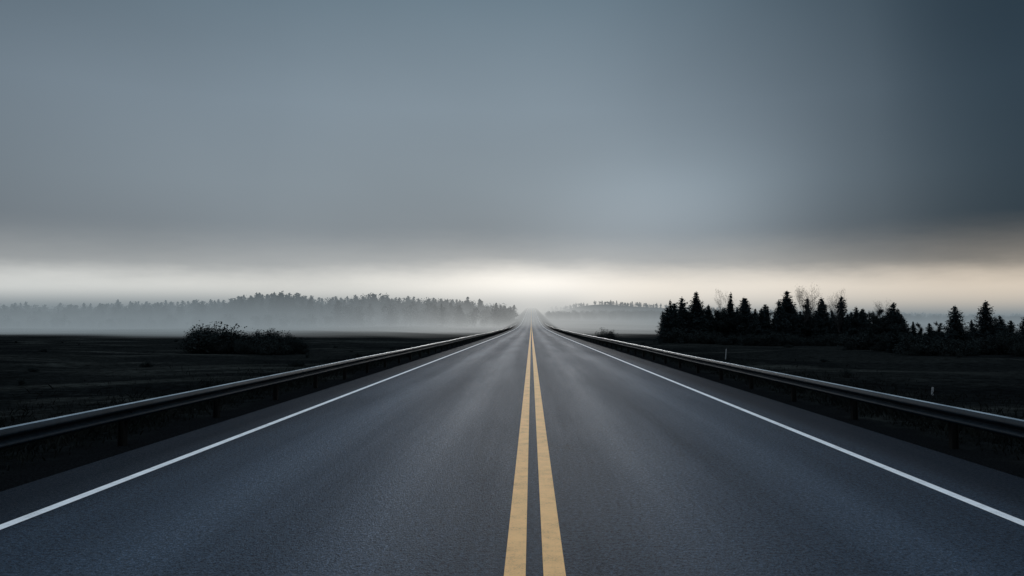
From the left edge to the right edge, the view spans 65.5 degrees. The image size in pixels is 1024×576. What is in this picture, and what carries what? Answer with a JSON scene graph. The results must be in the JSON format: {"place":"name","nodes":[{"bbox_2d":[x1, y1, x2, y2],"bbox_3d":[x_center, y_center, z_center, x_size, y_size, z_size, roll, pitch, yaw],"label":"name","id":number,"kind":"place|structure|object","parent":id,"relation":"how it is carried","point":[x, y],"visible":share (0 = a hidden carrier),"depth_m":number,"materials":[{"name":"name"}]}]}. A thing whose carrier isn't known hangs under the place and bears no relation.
{"place":"outdoors","nodes":[
{"label":"outdoors","id":0,"kind":"place"},
{"bbox_2d":[0,308,1023,575],"bbox_3d":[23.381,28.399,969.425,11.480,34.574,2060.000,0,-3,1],"label":"road","id":1,"kind":"structure","parent":0,"point":[412,472],"depth_m":8.62,"materials":[{"name":"grey asphalt"}]},
{"bbox_2d":[0,309,527,529],"bbox_3d":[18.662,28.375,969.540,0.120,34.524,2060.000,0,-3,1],"label":"edge line","id":2,"kind":"object","parent":1,"relation":"on","point":[41,511],"visible":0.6,"depth_m":9.98,"materials":[{"name":"white paint"}]},
{"bbox_2d":[504,330,530,575],"bbox_3d":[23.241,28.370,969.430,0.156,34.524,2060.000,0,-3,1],"label":"line","id":3,"kind":"object","parent":1,"relation":"on","point":[515,562],"visible":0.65,"depth_m":8.02,"materials":[{"name":"yellow paint"}]},
{"bbox_2d":[531,315,565,575],"bbox_3d":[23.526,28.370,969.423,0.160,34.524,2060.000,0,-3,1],"label":"line","id":4,"kind":"object","parent":1,"relation":"on","point":[553,559],"visible":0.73,"depth_m":8.07,"materials":[{"name":"yellow paint"}]},
{"bbox_2d":[535,311,1023,525],"bbox_3d":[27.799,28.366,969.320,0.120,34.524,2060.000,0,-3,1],"label":"edge line","id":5,"kind":"object","parent":1,"relation":"on","point":[979,505],"visible":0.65,"depth_m":10.12,"materials":[{"name":"white paint"}]},
{"bbox_2d":[0,305,1023,491],"bbox_3d":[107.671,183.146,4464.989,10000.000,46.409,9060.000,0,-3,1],"label":"ground","id":6,"kind":"structure","parent":0,"point":[105,355],"depth_m":65.63,"materials":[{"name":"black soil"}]},
{"bbox_2d":[27,367,39,371],"bbox_3d":[-38.953,6.625,64.751,1.050,0.561,0.956,-2,-3,33],"label":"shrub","id":7,"kind":"object","parent":6,"relation":"on","point":[33,369],"visible":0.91,"depth_m":64.69,"materials":[{"name":"black plant"}]},
{"bbox_2d":[139,361,153,366],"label":"shrub","id":8,"kind":"object","parent":6,"relation":"on","point":[148,364],"visible":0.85,"depth_m":75.64,"materials":[{"name":"black plant"}]},
{"bbox_2d":[175,323,214,352],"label":"shrub","id":9,"kind":"object","parent":6,"relation":"on","point":[186,347],"visible":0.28,"depth_m":112.16,"materials":[{"name":"black plant"}]},
{"bbox_2d":[182,321,231,348],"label":"shrub","id":10,"kind":"object","parent":6,"relation":"on","point":[210,330],"visible":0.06,"depth_m":113.24,"materials":[{"name":"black plant"}]},
{"bbox_2d":[197,333,230,353],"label":"shrub","id":11,"kind":"object","parent":6,"relation":"on","point":[215,350],"visible":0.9,"depth_m":109.33,"materials":[{"name":"black plant"}]},
{"bbox_2d":[182,321,249,353],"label":"shrub","id":12,"kind":"object","parent":6,"relation":"on","point":[199,342],"visible":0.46,"depth_m":109.97,"materials":[{"name":"black plant"}]},
{"bbox_2d":[215,331,244,353],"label":"shrub","id":13,"kind":"object","parent":6,"relation":"on","point":[231,345],"visible":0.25,"depth_m":111.65,"materials":[{"name":"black plant"}]},
{"bbox_2d":[217,330,257,353],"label":"shrub","id":14,"kind":"object","parent":6,"relation":"on","point":[233,339],"visible":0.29,"depth_m":111.09,"materials":[{"name":"black plant"}]},
{"bbox_2d":[233,338,253,353],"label":"shrub","id":15,"kind":"object","parent":6,"relation":"on","point":[241,349],"visible":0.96,"depth_m":108.43,"materials":[{"name":"black plant"}]},
{"bbox_2d":[0,324,516,449],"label":"guardrail","id":16,"kind":"object","parent":6,"relation":"on","point":[34,431],"visible":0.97,"depth_m":13.07,"materials":[{"name":"metal"}]},
{"bbox_2d":[234,328,282,353],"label":"shrub","id":17,"kind":"object","parent":6,"relation":"on","point":[258,337],"visible":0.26,"depth_m":111.22,"materials":[{"name":"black plant"}]},
{"bbox_2d":[0,290,517,328],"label":"misty woods","id":18,"kind":"object","parent":6,"relation":"on","point":[259,310],"visible":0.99,"depth_m":445.25,"materials":[{"name":"grey plant"}]},
{"bbox_2d":[251,338,294,354],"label":"shrub","id":19,"kind":"object","parent":6,"relation":"on","point":[268,348],"visible":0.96,"depth_m":108.16,"materials":[{"name":"black plant"}]},
{"bbox_2d":[262,328,293,344],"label":"shrub","id":20,"kind":"object","parent":6,"relation":"on","point":[276,335],"visible":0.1,"depth_m":113.31,"materials":[{"name":"black plant"}]},
{"bbox_2d":[268,330,297,353],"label":"shrub","id":21,"kind":"object","parent":6,"relation":"on","point":[288,337],"visible":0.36,"depth_m":111.47,"materials":[{"name":"black plant"}]},
{"bbox_2d":[282,335,309,353],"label":"shrub","id":22,"kind":"object","parent":6,"relation":"on","point":[295,344],"visible":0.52,"depth_m":112.03,"materials":[{"name":"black plant"}]},
{"bbox_2d":[294,339,311,353],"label":"shrub","id":23,"kind":"object","parent":6,"relation":"on","point":[302,350],"visible":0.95,"depth_m":112.06,"materials":[{"name":"black plant"}]},
{"bbox_2d":[594,328,614,339],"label":"shrub","id":24,"kind":"object","parent":6,"relation":"on","point":[603,334],"visible":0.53,"depth_m":149.30,"materials":[{"name":"black plant"}]},
{"bbox_2d":[606,331,620,340],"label":"shrub","id":25,"kind":"object","parent":6,"relation":"on","point":[614,336],"visible":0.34,"depth_m":151.12,"materials":[{"name":"black plant"}]},
{"bbox_2d":[655,311,664,339],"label":"spruce tree","id":26,"kind":"object","parent":6,"relation":"on","point":[662,319],"visible":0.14,"depth_m":159.67,"materials":[{"name":"black plant"}]},
{"bbox_2d":[654,307,676,342],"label":"spruce tree","id":27,"kind":"object","parent":6,"relation":"on","point":[666,323],"visible":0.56,"depth_m":146.90,"materials":[{"name":"black plant"}]},
{"bbox_2d":[664,299,673,326],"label":"spruce tree","id":28,"kind":"object","parent":6,"relation":"on","point":[670,306],"visible":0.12,"depth_m":150.81,"materials":[{"name":"black plant"}]},
{"bbox_2d":[660,303,678,331],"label":"spruce tree","id":29,"kind":"object","parent":6,"relation":"on","point":[674,305],"visible":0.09,"depth_m":156.94,"materials":[{"name":"black plant"}]},
{"bbox_2d":[671,310,681,330],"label":"spruce tree","id":30,"kind":"object","parent":6,"relation":"on","point":[675,319],"visible":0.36,"depth_m":147.18,"materials":[{"name":"black plant"}]},
{"bbox_2d":[656,327,699,343],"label":"shrub","id":31,"kind":"object","parent":6,"relation":"on","point":[680,336],"visible":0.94,"depth_m":137.95,"materials":[{"name":"black plant"}]},
{"bbox_2d":[677,306,686,331],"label":"spruce tree","id":32,"kind":"object","parent":6,"relation":"on","point":[680,321],"visible":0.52,"depth_m":148.15,"materials":[{"name":"black plant"}]},
{"bbox_2d":[676,296,687,341],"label":"spruce tree","id":33,"kind":"object","parent":6,"relation":"on","point":[682,305],"visible":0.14,"depth_m":152.04,"materials":[{"name":"black plant"}]},
{"bbox_2d":[683,291,710,342],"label":"spruce tree","id":34,"kind":"object","parent":6,"relation":"on","point":[695,312],"visible":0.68,"depth_m":148.65,"materials":[{"name":"black plant"}]},
{"bbox_2d":[687,329,715,343],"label":"shrub","id":35,"kind":"object","parent":6,"relation":"on","point":[704,338],"visible":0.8,"depth_m":139.90,"materials":[{"name":"black plant"}]},
{"bbox_2d":[701,308,715,331],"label":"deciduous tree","id":36,"kind":"object","parent":6,"relation":"on","point":[703,313],"visible":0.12,"depth_m":150.40,"materials":[{"name":"black plant"}]},
{"bbox_2d":[703,304,715,343],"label":"spruce tree","id":37,"kind":"object","parent":6,"relation":"on","point":[708,313],"visible":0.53,"depth_m":148.76,"materials":[{"name":"black plant"}]},
{"bbox_2d":[711,310,721,333],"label":"deciduous tree","id":38,"kind":"object","parent":6,"relation":"on","point":[716,328],"visible":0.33,"depth_m":151.40,"materials":[{"name":"black plant"}]},
{"bbox_2d":[714,288,733,332],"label":"birch tree","id":39,"kind":"object","parent":6,"relation":"on","point":[723,303],"visible":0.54,"depth_m":151.73,"materials":[{"name":"grey plant"}]},
{"bbox_2d":[711,307,740,335],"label":"deciduous tree","id":40,"kind":"object","parent":6,"relation":"on","point":[727,323],"visible":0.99,"depth_m":147.96,"materials":[{"name":"black plant"}]},
{"bbox_2d":[723,301,739,340],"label":"spruce tree","id":41,"kind":"object","parent":6,"relation":"on","point":[731,330],"visible":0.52,"depth_m":148.58,"materials":[{"name":"black plant"}]},
{"bbox_2d":[728,292,739,333],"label":"spruce tree","id":42,"kind":"object","parent":6,"relation":"on","point":[730,298],"visible":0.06,"depth_m":153.24,"materials":[{"name":"black plant"}]},
{"bbox_2d":[453,300,1023,324],"bbox_3d":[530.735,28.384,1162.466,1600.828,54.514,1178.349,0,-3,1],"label":"distant woods","id":43,"kind":"object","parent":6,"relation":"on","point":[627,315],"visible":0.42,"depth_m":616.01,"materials":[{"name":"grey plant"}]},
{"bbox_2d":[733,298,761,336],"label":"spruce tree","id":44,"kind":"object","parent":6,"relation":"on","point":[744,306],"visible":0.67,"depth_m":147.61,"materials":[{"name":"black plant"}]},
{"bbox_2d":[739,309,766,336],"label":"spruce tree","id":45,"kind":"object","parent":6,"relation":"on","point":[754,329],"visible":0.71,"depth_m":146.37,"materials":[{"name":"black plant"}]},
{"bbox_2d":[754,309,774,335],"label":"spruce tree","id":46,"kind":"object","parent":6,"relation":"on","point":[761,316],"visible":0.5,"depth_m":148.45,"materials":[{"name":"black plant"}]},
{"bbox_2d":[756,304,773,329],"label":"spruce tree","id":47,"kind":"object","parent":6,"relation":"on","point":[764,307],"visible":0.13,"depth_m":151.33,"materials":[{"name":"black plant"}]},
{"bbox_2d":[764,308,772,334],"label":"spruce tree","id":48,"kind":"object","parent":6,"relation":"on","point":[767,314],"visible":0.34,"depth_m":149.83,"materials":[{"name":"black plant"}]},
{"bbox_2d":[770,301,790,333],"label":"spruce tree","id":49,"kind":"object","parent":6,"relation":"on","point":[778,307],"visible":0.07,"depth_m":147.95,"materials":[{"name":"black plant"}]},
{"bbox_2d":[771,306,792,336],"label":"spruce tree","id":50,"kind":"object","parent":6,"relation":"on","point":[782,325],"visible":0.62,"depth_m":144.74,"materials":[{"name":"black plant"}]},
{"bbox_2d":[545,323,1023,448],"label":"guardrail","id":51,"kind":"object","parent":6,"relation":"on","point":[954,417],"visible":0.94,"depth_m":14.26,"materials":[{"name":"metal"}]},
{"bbox_2d":[773,291,805,337],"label":"spruce tree","id":52,"kind":"object","parent":6,"relation":"on","point":[786,303],"visible":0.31,"depth_m":149.90,"materials":[{"name":"black plant"}]},
{"bbox_2d":[787,313,801,337],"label":"spruce tree","id":53,"kind":"object","parent":6,"relation":"on","point":[793,329],"visible":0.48,"depth_m":146.27,"materials":[{"name":"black plant"}]},
{"bbox_2d":[787,307,809,343],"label":"spruce tree","id":54,"kind":"object","parent":6,"relation":"on","point":[796,316],"visible":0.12,"depth_m":148.34,"materials":[{"name":"black plant"}]},
{"bbox_2d":[794,286,810,335],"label":"birch tree","id":55,"kind":"object","parent":6,"relation":"on","point":[806,304],"visible":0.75,"depth_m":150.28,"materials":[{"name":"black plant"}]},
{"bbox_2d":[798,297,815,344],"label":"spruce tree","id":56,"kind":"object","parent":6,"relation":"on","point":[810,321],"visible":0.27,"depth_m":151.09,"materials":[{"name":"black plant"}]},
{"bbox_2d":[794,284,820,344],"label":"birch tree","id":57,"kind":"object","parent":6,"relation":"on","point":[808,318],"visible":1,"depth_m":148.01,"materials":[{"name":"grey plant"}]},
{"bbox_2d":[808,296,826,321],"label":"birch tree","id":58,"kind":"object","parent":6,"relation":"on","point":[818,311],"visible":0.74,"depth_m":147.60,"materials":[{"name":"black plant"}]},
{"bbox_2d":[811,315,826,338],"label":"spruce tree","id":59,"kind":"object","parent":6,"relation":"on","point":[819,322],"visible":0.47,"depth_m":144.94,"materials":[{"name":"black plant"}]},
{"bbox_2d":[811,308,827,340],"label":"spruce tree","id":60,"kind":"object","parent":6,"relation":"on","point":[819,313],"visible":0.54,"depth_m":145.92,"materials":[{"name":"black plant"}]},
{"bbox_2d":[813,297,833,333],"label":"spruce tree","id":61,"kind":"object","parent":6,"relation":"on","point":[827,316],"visible":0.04,"depth_m":152.65,"materials":[{"name":"black plant"}]},
{"bbox_2d":[811,300,836,337],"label":"spruce tree","id":62,"kind":"object","parent":6,"relation":"on","point":[823,310],"visible":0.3,"depth_m":148.26,"materials":[{"name":"black plant"}]},
{"bbox_2d":[827,289,846,331],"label":"birch tree","id":63,"kind":"object","parent":6,"relation":"on","point":[835,319],"visible":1,"depth_m":146.99,"materials":[{"name":"grey plant"}]},
{"bbox_2d":[831,298,845,330],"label":"birch tree","id":64,"kind":"object","parent":6,"relation":"on","point":[841,319],"visible":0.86,"depth_m":148.99,"materials":[{"name":"black plant"}]},
{"bbox_2d":[832,297,849,336],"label":"spruce tree","id":65,"kind":"object","parent":6,"relation":"on","point":[842,322],"visible":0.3,"depth_m":150.13,"materials":[{"name":"black plant"}]},
{"bbox_2d":[838,369,852,377],"bbox_3d":[24.326,6.198,57.957,1.145,0.794,1.147,2,-3,-34],"label":"shrub","id":66,"kind":"object","parent":6,"relation":"on","point":[847,374],"visible":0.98,"depth_m":57.88,"materials":[{"name":"black plant"}]},
{"bbox_2d":[851,307,861,334],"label":"spruce tree","id":67,"kind":"object","parent":6,"relation":"on","point":[855,314],"visible":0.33,"depth_m":148.03,"materials":[{"name":"black plant"}]},
{"bbox_2d":[837,330,885,349],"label":"shrub","id":68,"kind":"object","parent":6,"relation":"on","point":[857,345],"visible":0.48,"depth_m":119.95,"materials":[{"name":"black plant"}]},
{"bbox_2d":[862,311,891,334],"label":"deciduous tree","id":69,"kind":"object","parent":6,"relation":"on","point":[879,324],"visible":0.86,"depth_m":147.36,"materials":[{"name":"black plant"}]},
{"bbox_2d":[875,307,883,321],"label":"deciduous tree","id":70,"kind":"object","parent":6,"relation":"on","point":[881,310],"visible":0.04,"depth_m":156.13,"materials":[{"name":"black plant"}]},
{"bbox_2d":[873,298,892,317],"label":"birch tree","id":71,"kind":"object","parent":6,"relation":"on","point":[883,307],"visible":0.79,"depth_m":149.53,"materials":[{"name":"grey plant"}]},
{"bbox_2d":[885,322,903,352],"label":"spruce tree","id":72,"kind":"object","parent":6,"relation":"on","point":[893,340],"visible":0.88,"depth_m":106.39,"materials":[{"name":"black plant"}]},
{"bbox_2d":[881,302,911,334],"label":"spruce tree","id":73,"kind":"object","parent":6,"relation":"on","point":[890,312],"visible":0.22,"depth_m":148.72,"materials":[{"name":"black plant"}]},
{"bbox_2d":[888,310,905,333],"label":"spruce tree","id":74,"kind":"object","parent":6,"relation":"on","point":[895,319],"visible":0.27,"depth_m":145.04,"materials":[{"name":"black plant"}]},
{"bbox_2d":[886,313,909,335],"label":"deciduous tree","id":75,"kind":"object","parent":6,"relation":"on","point":[888,327],"visible":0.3,"depth_m":145.42,"materials":[{"name":"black plant"}]},
{"bbox_2d":[898,317,909,335],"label":"spruce tree","id":76,"kind":"object","parent":6,"relation":"on","point":[906,330],"visible":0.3,"depth_m":145.72,"materials":[{"name":"black plant"}]},
{"bbox_2d":[900,315,912,334],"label":"spruce tree","id":77,"kind":"object","parent":6,"relation":"on","point":[903,318],"visible":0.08,"depth_m":147.77,"materials":[{"name":"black plant"}]},
{"bbox_2d":[910,322,917,338],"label":"spruce tree","id":78,"kind":"object","parent":6,"relation":"on","point":[913,327],"visible":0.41,"depth_m":151.78,"materials":[{"name":"black plant"}]},
{"bbox_2d":[892,331,944,355],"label":"shrub","id":79,"kind":"object","parent":6,"relation":"on","point":[924,350],"visible":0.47,"depth_m":99.84,"materials":[{"name":"black plant"}]},
{"bbox_2d":[896,335,945,355],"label":"shrub","id":80,"kind":"object","parent":6,"relation":"on","point":[933,344],"visible":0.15,"depth_m":100.35,"materials":[{"name":"black plant"}]},
{"bbox_2d":[914,322,927,335],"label":"deciduous tree","id":81,"kind":"object","parent":6,"relation":"on","point":[919,332],"visible":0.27,"depth_m":155.19,"materials":[{"name":"black plant"}]},
{"bbox_2d":[906,336,945,355],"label":"shrub","id":82,"kind":"object","parent":6,"relation":"on","point":[934,348],"visible":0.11,"depth_m":101.20,"materials":[{"name":"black plant"}]},
{"bbox_2d":[925,323,940,341],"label":"spruce tree","id":83,"kind":"object","parent":6,"relation":"on","point":[930,332],"visible":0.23,"depth_m":107.31,"materials":[{"name":"black plant"}]},
{"bbox_2d":[933,321,945,334],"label":"deciduous tree","id":84,"kind":"object","parent":6,"relation":"on","point":[938,329],"visible":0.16,"depth_m":153.57,"materials":[{"name":"black plant"}]},
{"bbox_2d":[937,306,970,345],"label":"spruce tree","id":85,"kind":"object","parent":6,"relation":"on","point":[956,330],"visible":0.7,"depth_m":108.11,"materials":[{"name":"black plant"}]},
{"bbox_2d":[965,300,1005,339],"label":"spruce tree","id":86,"kind":"object","parent":6,"relation":"on","point":[984,325],"visible":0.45,"depth_m":105.82,"materials":[{"name":"black plant"}]},
{"bbox_2d":[973,331,1020,353],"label":"shrub","id":87,"kind":"object","parent":6,"relation":"on","point":[983,341],"visible":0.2,"depth_m":101.28,"materials":[{"name":"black plant"}]},
{"bbox_2d":[993,316,1005,331],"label":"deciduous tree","id":88,"kind":"object","parent":6,"relation":"on","point":[1000,328],"visible":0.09,"depth_m":150.64,"materials":[{"name":"black plant"}]},
{"bbox_2d":[996,315,1007,331],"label":"spruce tree","id":89,"kind":"object","parent":6,"relation":"on","point":[1002,320],"visible":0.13,"depth_m":153.56,"materials":[{"name":"black plant"}]},
{"bbox_2d":[1004,321,1018,338],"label":"spruce tree","id":90,"kind":"object","parent":6,"relation":"on","point":[1010,327],"visible":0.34,"depth_m":108.11,"materials":[{"name":"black plant"}]},
{"bbox_2d":[1016,317,1023,333],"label":"spruce tree","id":91,"kind":"object","parent":6,"relation":"on","point":[1021,326],"visible":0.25,"depth_m":107.29,"materials":[{"name":"black plant"}]},
{"bbox_2d":[0,0,1023,316],"label":"sky","id":92,"kind":"structure","parent":0,"point":[538,154],"materials":[{"name":"grey"}]}
]}

